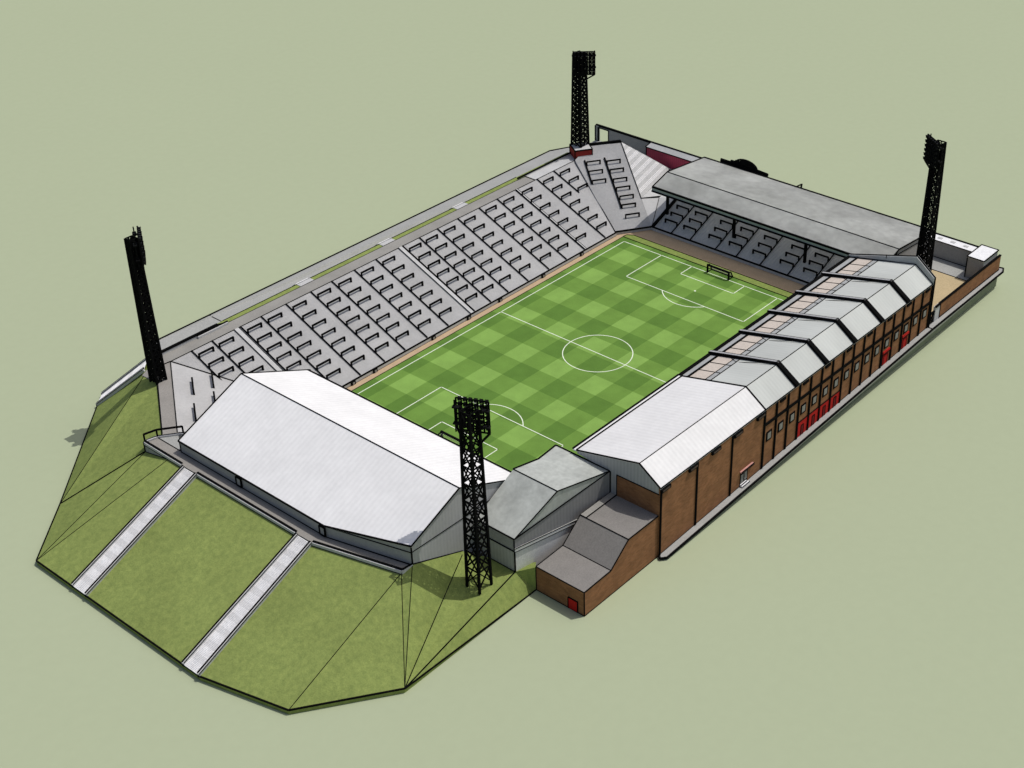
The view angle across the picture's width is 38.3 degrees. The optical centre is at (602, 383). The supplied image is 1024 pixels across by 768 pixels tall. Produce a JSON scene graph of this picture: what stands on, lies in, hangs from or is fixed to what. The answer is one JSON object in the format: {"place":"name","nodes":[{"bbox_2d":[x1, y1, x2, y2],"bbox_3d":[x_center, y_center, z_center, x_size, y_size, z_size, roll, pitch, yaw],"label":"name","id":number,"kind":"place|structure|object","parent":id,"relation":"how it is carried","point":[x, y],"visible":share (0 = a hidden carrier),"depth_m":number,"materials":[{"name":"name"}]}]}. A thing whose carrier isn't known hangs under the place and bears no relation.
{"place":"outdoors","nodes":[
{"label":"outdoors","id":0,"kind":"place"},
{"bbox_2d":[36,377,535,713],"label":"grass bank","id":1,"kind":"structure","parent":0,"point":[320,628],"depth_m":294.91,"materials":[{"name":"green plant"}]},
{"bbox_2d":[71,465,196,596],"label":"bank stairs","id":2,"kind":"structure","parent":1,"relation":"on","point":[99,567],"depth_m":309.72,"materials":[{"name":"concrete"}]},
{"bbox_2d":[181,532,311,677],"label":"bank stairs","id":3,"kind":"structure","parent":1,"relation":"on","point":[214,641],"depth_m":290.12,"materials":[{"name":"concrete"}]},
{"bbox_2d":[452,396,492,594],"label":"floodlight","id":4,"kind":"object","parent":1,"relation":"on","point":[475,423],"visible":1,"depth_m":283.71,"materials":[{"name":"black metal"}]},
{"bbox_2d":[98,152,567,405],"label":"bank","id":5,"kind":"structure","parent":0,"point":[341,264],"depth_m":401.53,"materials":[{"name":"green plant"}]},
{"bbox_2d":[96,359,145,405],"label":"bank stairs","id":6,"kind":"structure","parent":5,"relation":"on","point":[128,377],"depth_m":358.28,"materials":[{"name":"concrete"}]},
{"bbox_2d":[293,277,312,285],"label":"bank stairs","id":7,"kind":"structure","parent":5,"relation":"on","point":[305,282],"depth_m":389.74,"materials":[{"name":"concrete"}]},
{"bbox_2d":[376,237,393,245],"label":"bank stairs","id":8,"kind":"structure","parent":5,"relation":"on","point":[384,242],"depth_m":409.47,"materials":[{"name":"concrete"}]},
{"bbox_2d":[450,202,466,208],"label":"bank stairs","id":9,"kind":"structure","parent":5,"relation":"on","point":[460,205],"depth_m":428.44,"materials":[{"name":"concrete"}]},
{"bbox_2d":[569,143,592,159],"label":"floodlight plinth","id":10,"kind":"structure","parent":5,"relation":"on","point":[577,150],"depth_m":455.52,"materials":[{"name":"red brick"}]},
{"bbox_2d":[571,50,595,147],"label":"floodlight","id":11,"kind":"object","parent":10,"relation":"on","point":[583,63],"visible":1,"depth_m":448.28,"materials":[{"name":"black metal"}]},
{"bbox_2d":[159,147,568,349],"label":"path","id":12,"kind":"structure","parent":0,"point":[213,318],"depth_m":428.30,"materials":[{"name":"concrete"}]},
{"bbox_2d":[0,0,1023,767],"bbox_3d":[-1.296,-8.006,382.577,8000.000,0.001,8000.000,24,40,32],"label":"ground","id":13,"kind":"structure","parent":0,"point":[842,588],"depth_m":396.29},
{"bbox_2d":[142,359,232,437],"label":"corner terrace","id":14,"kind":"structure","parent":13,"relation":"on","point":[178,398],"depth_m":346.65,"materials":[{"name":"concrete"}]},
{"bbox_2d":[124,226,167,386],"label":"floodlight","id":15,"kind":"object","parent":14,"relation":"on","point":[135,252],"visible":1,"depth_m":338.00,"materials":[{"name":"black metal"}]},
{"bbox_2d":[143,425,183,441],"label":"guard rail","id":16,"kind":"object","parent":14,"relation":"on","point":[157,436],"visible":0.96,"depth_m":328.86,"materials":[{"name":"black metal"}]},
{"bbox_2d":[143,369,511,573],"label":"end stand","id":17,"kind":"object","parent":13,"relation":"on","point":[319,461],"visible":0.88,"depth_m":309.28,"materials":[{"name":"white metal"}]},
{"bbox_2d":[158,152,616,387],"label":"open terrace","id":18,"kind":"structure","parent":13,"relation":"on","point":[185,351],"depth_m":397.93,"materials":[{"name":"concrete"}]},
{"bbox_2d":[198,346,214,357],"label":"crush barrier","id":19,"kind":"object","parent":18,"relation":"on","point":[206,350],"visible":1,"depth_m":360.56,"materials":[{"name":"black metal"}]},
{"bbox_2d":[208,356,224,366],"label":"crush barrier","id":20,"kind":"object","parent":18,"relation":"on","point":[216,360],"visible":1,"depth_m":359.51,"materials":[{"name":"black metal"}]},
{"bbox_2d":[218,336,234,347],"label":"crush barrier","id":21,"kind":"object","parent":18,"relation":"on","point":[226,340],"visible":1,"depth_m":364.57,"materials":[{"name":"black metal"}]},
{"bbox_2d":[218,366,234,376],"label":"crush barrier","id":22,"kind":"object","parent":18,"relation":"on","point":[227,369],"visible":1,"depth_m":358.44,"materials":[{"name":"black metal"}]},
{"bbox_2d":[228,346,244,357],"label":"crush barrier","id":23,"kind":"object","parent":18,"relation":"on","point":[237,349],"visible":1,"depth_m":363.50,"materials":[{"name":"black metal"}]},
{"bbox_2d":[238,355,254,367],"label":"crush barrier","id":24,"kind":"object","parent":18,"relation":"on","point":[245,360],"visible":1,"depth_m":362.33,"materials":[{"name":"black metal"}]},
{"bbox_2d":[247,322,262,332],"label":"crush barrier","id":25,"kind":"object","parent":18,"relation":"on","point":[256,325],"visible":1,"depth_m":370.45,"materials":[{"name":"black metal"}]},
{"bbox_2d":[257,332,272,342],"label":"crush barrier","id":26,"kind":"object","parent":18,"relation":"on","point":[263,336],"visible":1,"depth_m":369.17,"materials":[{"name":"black metal"}]},
{"bbox_2d":[266,341,281,352],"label":"crush barrier","id":27,"kind":"object","parent":18,"relation":"on","point":[272,346],"visible":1,"depth_m":368.00,"materials":[{"name":"black metal"}]},
{"bbox_2d":[267,312,282,322],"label":"crush barrier","id":28,"kind":"object","parent":18,"relation":"on","point":[276,315],"visible":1,"depth_m":374.67,"materials":[{"name":"black metal"}]},
{"bbox_2d":[276,350,291,361],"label":"crush barrier","id":29,"kind":"object","parent":18,"relation":"on","point":[284,354],"visible":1,"depth_m":367.22,"materials":[{"name":"black metal"}]},
{"bbox_2d":[277,321,292,331],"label":"crush barrier","id":30,"kind":"object","parent":18,"relation":"on","point":[286,324],"visible":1,"depth_m":373.74,"materials":[{"name":"black metal"}]},
{"bbox_2d":[286,360,301,369],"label":"crush barrier","id":31,"kind":"object","parent":18,"relation":"on","point":[295,363],"visible":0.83,"depth_m":366.15,"materials":[{"name":"black metal"}]},
{"bbox_2d":[287,331,301,341],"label":"crush barrier","id":32,"kind":"object","parent":18,"relation":"on","point":[295,334],"visible":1,"depth_m":372.42,"materials":[{"name":"black metal"}]},
{"bbox_2d":[292,300,306,310],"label":"crush barrier","id":33,"kind":"object","parent":18,"relation":"on","point":[300,303],"visible":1,"depth_m":379.92,"materials":[{"name":"black metal"}]},
{"bbox_2d":[296,340,311,350],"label":"crush barrier","id":34,"kind":"object","parent":18,"relation":"on","point":[305,343],"visible":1,"depth_m":371.45,"materials":[{"name":"black metal"}]},
{"bbox_2d":[302,309,316,319],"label":"crush barrier","id":35,"kind":"object","parent":18,"relation":"on","point":[310,312],"visible":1,"depth_m":378.86,"materials":[{"name":"black metal"}]},
{"bbox_2d":[306,349,321,360],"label":"crush barrier","id":36,"kind":"object","parent":18,"relation":"on","point":[315,352],"visible":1,"depth_m":370.47,"materials":[{"name":"black metal"}]},
{"bbox_2d":[312,318,326,328],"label":"crush barrier","id":37,"kind":"object","parent":18,"relation":"on","point":[320,321],"visible":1,"depth_m":377.89,"materials":[{"name":"black metal"}]},
{"bbox_2d":[316,358,330,369],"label":"crush barrier","id":38,"kind":"object","parent":18,"relation":"on","point":[322,363],"visible":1,"depth_m":369.23,"materials":[{"name":"black metal"}]},
{"bbox_2d":[317,288,331,297],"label":"crush barrier","id":39,"kind":"object","parent":18,"relation":"on","point":[324,291],"visible":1,"depth_m":385.47,"materials":[{"name":"black metal"}]},
{"bbox_2d":[321,327,335,338],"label":"crush barrier","id":40,"kind":"object","parent":18,"relation":"on","point":[331,329],"visible":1,"depth_m":376.86,"materials":[{"name":"black metal"}]},
{"bbox_2d":[326,368,340,378],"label":"crush barrier","id":41,"kind":"object","parent":18,"relation":"on","point":[334,371],"visible":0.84,"depth_m":368.35,"materials":[{"name":"black metal"}]},
{"bbox_2d":[326,296,340,306],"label":"crush barrier","id":42,"kind":"object","parent":18,"relation":"on","point":[335,299],"visible":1,"depth_m":384.57,"materials":[{"name":"black metal"}]},
{"bbox_2d":[331,336,345,346],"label":"crush barrier","id":43,"kind":"object","parent":18,"relation":"on","point":[341,338],"visible":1,"depth_m":375.88,"materials":[{"name":"black metal"}]},
{"bbox_2d":[336,305,350,316],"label":"crush barrier","id":44,"kind":"object","parent":18,"relation":"on","point":[345,308],"visible":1,"depth_m":383.47,"materials":[{"name":"black metal"}]},
{"bbox_2d":[340,345,354,356],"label":"crush barrier","id":45,"kind":"object","parent":18,"relation":"on","point":[349,348],"visible":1,"depth_m":374.60,"materials":[{"name":"black metal"}]},
{"bbox_2d":[346,314,359,324],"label":"crush barrier","id":46,"kind":"object","parent":18,"relation":"on","point":[354,317],"visible":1,"depth_m":382.42,"materials":[{"name":"black metal"}]},
{"bbox_2d":[347,286,361,296],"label":"crush barrier","id":47,"kind":"object","parent":18,"relation":"on","point":[355,289],"visible":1,"depth_m":389.13,"materials":[{"name":"black metal"}]},
{"bbox_2d":[350,354,364,365],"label":"crush barrier","id":48,"kind":"object","parent":18,"relation":"on","point":[358,358],"visible":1,"depth_m":373.64,"materials":[{"name":"black metal"}]},
{"bbox_2d":[355,323,369,334],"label":"crush barrier","id":49,"kind":"object","parent":18,"relation":"on","point":[364,326],"visible":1,"depth_m":381.38,"materials":[{"name":"black metal"}]},
{"bbox_2d":[365,332,378,342],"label":"crush barrier","id":50,"kind":"object","parent":18,"relation":"on","point":[373,335],"visible":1,"depth_m":380.31,"materials":[{"name":"black metal"}]},
{"bbox_2d":[366,304,380,313],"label":"crush barrier","id":51,"kind":"object","parent":18,"relation":"on","point":[375,306],"visible":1,"depth_m":387.26,"materials":[{"name":"black metal"}]},
{"bbox_2d":[374,341,388,351],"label":"crush barrier","id":52,"kind":"object","parent":18,"relation":"on","point":[383,344],"visible":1,"depth_m":379.21,"materials":[{"name":"black metal"}]},
{"bbox_2d":[376,312,389,322],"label":"crush barrier","id":53,"kind":"object","parent":18,"relation":"on","point":[386,314],"visible":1,"depth_m":386.15,"materials":[{"name":"black metal"}]},
{"bbox_2d":[385,321,399,331],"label":"crush barrier","id":54,"kind":"object","parent":18,"relation":"on","point":[390,326],"visible":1,"depth_m":385.03,"materials":[{"name":"black metal"}]},
{"bbox_2d":[389,292,402,301],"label":"crush barrier","id":55,"kind":"object","parent":18,"relation":"on","point":[398,294],"visible":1,"depth_m":392.41,"materials":[{"name":"black metal"}]},
{"bbox_2d":[391,264,404,273],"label":"crush barrier","id":56,"kind":"object","parent":18,"relation":"on","point":[398,267],"visible":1,"depth_m":399.73,"materials":[{"name":"black metal"}]},
{"bbox_2d":[395,330,408,340],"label":"crush barrier","id":57,"kind":"object","parent":18,"relation":"on","point":[403,333],"visible":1,"depth_m":383.97,"materials":[{"name":"black metal"}]},
{"bbox_2d":[398,301,411,310],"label":"crush barrier","id":58,"kind":"object","parent":18,"relation":"on","point":[407,303],"visible":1,"depth_m":391.41,"materials":[{"name":"black metal"}]},
{"bbox_2d":[408,309,421,319],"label":"crush barrier","id":59,"kind":"object","parent":18,"relation":"on","point":[414,313],"visible":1,"depth_m":390.20,"materials":[{"name":"black metal"}]},
{"bbox_2d":[410,281,423,290],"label":"crush barrier","id":60,"kind":"object","parent":18,"relation":"on","point":[417,284],"visible":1,"depth_m":397.46,"materials":[{"name":"black metal"}]},
{"bbox_2d":[417,318,430,328],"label":"crush barrier","id":61,"kind":"object","parent":18,"relation":"on","point":[425,321],"visible":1,"depth_m":389.21,"materials":[{"name":"black metal"}]},
{"bbox_2d":[465,292,477,302],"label":"crush barrier","id":62,"kind":"object","parent":18,"relation":"on","point":[475,295],"visible":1,"depth_m":400.98,"materials":[{"name":"black metal"}]},
{"bbox_2d":[478,444,610,572],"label":"corner stand","id":63,"kind":"object","parent":13,"relation":"on","point":[537,507],"visible":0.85,"depth_m":303.90,"materials":[{"name":"grey metal"}]},
{"bbox_2d":[353,237,786,470],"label":"pitch","id":64,"kind":"object","parent":13,"relation":"on","point":[531,377],"visible":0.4,"depth_m":383.68,"materials":[{"name":"green plant"}]},
{"bbox_2d":[439,430,465,447],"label":"goal","id":65,"kind":"object","parent":64,"relation":"on","point":[441,432],"visible":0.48,"depth_m":346.52,"materials":[{"name":"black metal"}]},
{"bbox_2d":[358,241,783,457],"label":"pitch markings","id":66,"kind":"object","parent":64,"relation":"on","point":[577,338],"visible":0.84,"depth_m":389.63,"materials":[{"name":"white paint"}]},
{"bbox_2d":[706,264,732,280],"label":"goal","id":67,"kind":"object","parent":64,"relation":"on","point":[729,274],"visible":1,"depth_m":417.03,"materials":[{"name":"black metal"}]},
{"bbox_2d":[352,234,793,390],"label":"grass verge","id":68,"kind":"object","parent":13,"relation":"on","point":[736,275],"depth_m":421.80,"materials":[{"name":"green plant"}]},
{"bbox_2d":[347,230,804,390],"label":"cinder track","id":69,"kind":"structure","parent":13,"relation":"on","point":[727,263],"depth_m":420.01,"materials":[{"name":"brown gravel"}]},
{"bbox_2d":[535,492,658,616],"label":"brick annexe","id":70,"kind":"structure","parent":13,"relation":"on","point":[605,550],"depth_m":302.72,"materials":[{"name":"brown brick"}]},
{"bbox_2d":[567,596,577,612],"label":"door","id":71,"kind":"structure","parent":70,"relation":"in","point":[572,604],"depth_m":297.82,"materials":[{"name":"red paint"}]},
{"bbox_2d":[575,140,672,234],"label":"corner terrace","id":72,"kind":"structure","parent":13,"relation":"on","point":[606,194],"depth_m":448.60,"materials":[{"name":"concrete"}]},
{"bbox_2d":[572,374,765,555],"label":"stand","id":73,"kind":"object","parent":13,"relation":"on","point":[678,455],"visible":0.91,"depth_m":317.49,"materials":[{"name":"brown brick"}]},
{"bbox_2d":[739,462,754,487],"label":"entrance door","id":74,"kind":"structure","parent":73,"relation":"in","point":[745,473],"depth_m":330.71,"materials":[{"name":"white metal"}]},
{"bbox_2d":[591,140,968,279],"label":"apron","id":75,"kind":"object","parent":13,"relation":"on","point":[949,268],"visible":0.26,"depth_m":412.08,"materials":[{"name":"concrete"}]},
{"bbox_2d":[621,141,669,197],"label":"corner steps","id":76,"kind":"structure","parent":75,"relation":"on","point":[648,172],"depth_m":458.69,"materials":[{"name":"concrete"}]},
{"bbox_2d":[595,124,701,157],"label":"boundary wall","id":77,"kind":"structure","parent":75,"relation":"on","point":[639,144],"depth_m":477.49,"materials":[{"name":"grey concrete"}]},
{"bbox_2d":[645,142,698,168],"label":"lean to shed","id":78,"kind":"object","parent":75,"relation":"on","point":[668,158],"visible":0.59,"depth_m":467.00,"materials":[{"name":"red metal"}]},
{"bbox_2d":[931,232,977,266],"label":"yard building","id":79,"kind":"structure","parent":75,"relation":"on","point":[952,250],"depth_m":413.50,"materials":[{"name":"grey concrete"}]},
{"bbox_2d":[964,244,998,277],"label":"yard hut","id":80,"kind":"object","parent":75,"relation":"on","point":[979,257],"visible":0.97,"depth_m":404.89,"materials":[{"name":"grey concrete"}]},
{"bbox_2d":[651,157,930,284],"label":"covered stand","id":81,"kind":"object","parent":13,"relation":"on","point":[811,223],"visible":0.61,"depth_m":422.39,"materials":[{"name":"concrete"}]},
{"bbox_2d":[720,158,767,176],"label":"roof gantry","id":82,"kind":"object","parent":81,"relation":"attached to","point":[745,164],"visible":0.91,"depth_m":442.82,"materials":[{"name":"black metal"}]},
{"bbox_2d":[679,253,935,468],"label":"stand","id":83,"kind":"object","parent":13,"relation":"on","point":[799,362],"visible":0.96,"depth_m":354.07,"materials":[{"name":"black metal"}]},
{"bbox_2d":[766,429,771,441],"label":"window","id":84,"kind":"structure","parent":83,"relation":"in","point":[768,434],"depth_m":333.14,"materials":[{"name":"grey glass"}]},
{"bbox_2d":[777,419,783,432],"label":"window","id":85,"kind":"structure","parent":83,"relation":"in","point":[780,425],"depth_m":336.16,"materials":[{"name":"grey glass"}]},
{"bbox_2d":[789,411,794,423],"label":"window","id":86,"kind":"structure","parent":83,"relation":"in","point":[792,416],"depth_m":339.13,"materials":[{"name":"grey glass"}]},
{"bbox_2d":[800,402,806,414],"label":"window","id":87,"kind":"structure","parent":83,"relation":"in","point":[803,407],"depth_m":342.20,"materials":[{"name":"grey glass"}]},
{"bbox_2d":[811,393,817,405],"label":"window","id":88,"kind":"structure","parent":83,"relation":"in","point":[814,399],"depth_m":345.14,"materials":[{"name":"grey glass"}]},
{"bbox_2d":[822,385,827,397],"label":"window","id":89,"kind":"structure","parent":83,"relation":"in","point":[825,390],"depth_m":348.23,"materials":[{"name":"grey glass"}]},
{"bbox_2d":[833,376,838,388],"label":"window","id":90,"kind":"structure","parent":83,"relation":"in","point":[835,384],"depth_m":351.22,"materials":[{"name":"grey glass"}]},
{"bbox_2d":[843,368,849,380],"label":"window","id":91,"kind":"structure","parent":83,"relation":"in","point":[846,374],"depth_m":354.28,"materials":[{"name":"grey glass"}]},
{"bbox_2d":[854,360,859,372],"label":"window","id":92,"kind":"structure","parent":83,"relation":"in","point":[856,367],"depth_m":357.23,"materials":[{"name":"grey glass"}]},
{"bbox_2d":[864,352,869,364],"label":"window","id":93,"kind":"structure","parent":83,"relation":"in","point":[867,356],"depth_m":360.29,"materials":[{"name":"grey glass"}]},
{"bbox_2d":[874,344,879,356],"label":"window","id":94,"kind":"structure","parent":83,"relation":"in","point":[876,352],"depth_m":363.25,"materials":[{"name":"grey glass"}]},
{"bbox_2d":[881,347,889,365],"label":"red door","id":95,"kind":"structure","parent":83,"relation":"in","point":[885,354],"depth_m":368.39,"materials":[{"name":"paint"}]},
{"bbox_2d":[884,337,889,348],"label":"window","id":96,"kind":"structure","parent":83,"relation":"in","point":[886,344],"depth_m":366.24,"materials":[{"name":"grey glass"}]},
{"bbox_2d":[893,330,898,341],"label":"window","id":97,"kind":"structure","parent":83,"relation":"in","point":[896,334],"depth_m":369.29,"materials":[{"name":"grey glass"}]},
{"bbox_2d":[900,331,909,349],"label":"red door","id":98,"kind":"structure","parent":83,"relation":"in","point":[904,338],"depth_m":374.28,"materials":[{"name":"paint"}]},
{"bbox_2d":[903,322,908,333],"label":"window","id":99,"kind":"structure","parent":83,"relation":"in","point":[905,330],"depth_m":372.37,"materials":[{"name":"grey glass"}]},
{"bbox_2d":[912,315,917,326],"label":"window","id":100,"kind":"structure","parent":83,"relation":"in","point":[915,318],"depth_m":375.38,"materials":[{"name":"grey glass"}]},
{"bbox_2d":[828,278,996,421],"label":"earth footing","id":101,"kind":"object","parent":13,"relation":"on","point":[979,296],"visible":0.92,"depth_m":391.49,"materials":[{"name":"grey concrete"}]},
{"bbox_2d":[930,269,965,321],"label":"sandy yard","id":102,"kind":"structure","parent":13,"relation":"on","point":[946,284],"depth_m":403.79,"materials":[{"name":"beige sand"}]},
{"bbox_2d":[916,134,946,270],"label":"floodlight","id":103,"kind":"object","parent":102,"relation":"on","point":[934,153],"visible":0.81,"depth_m":385.52,"materials":[{"name":"black metal"}]},
{"bbox_2d":[658,267,1003,559],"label":"pavement","id":104,"kind":"structure","parent":0,"point":[699,526],"depth_m":350.74,"materials":[{"name":"concrete"}]},
{"bbox_2d":[930,302,940,323],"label":"yard gate","id":105,"kind":"structure","parent":104,"relation":"on","point":[935,313],"depth_m":384.59,"materials":[{"name":"metal"}]},
{"bbox_2d":[939,254,1001,317],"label":"yard wall","id":106,"kind":"structure","parent":104,"relation":"on","point":[969,285],"depth_m":397.28,"materials":[{"name":"brown brick"}]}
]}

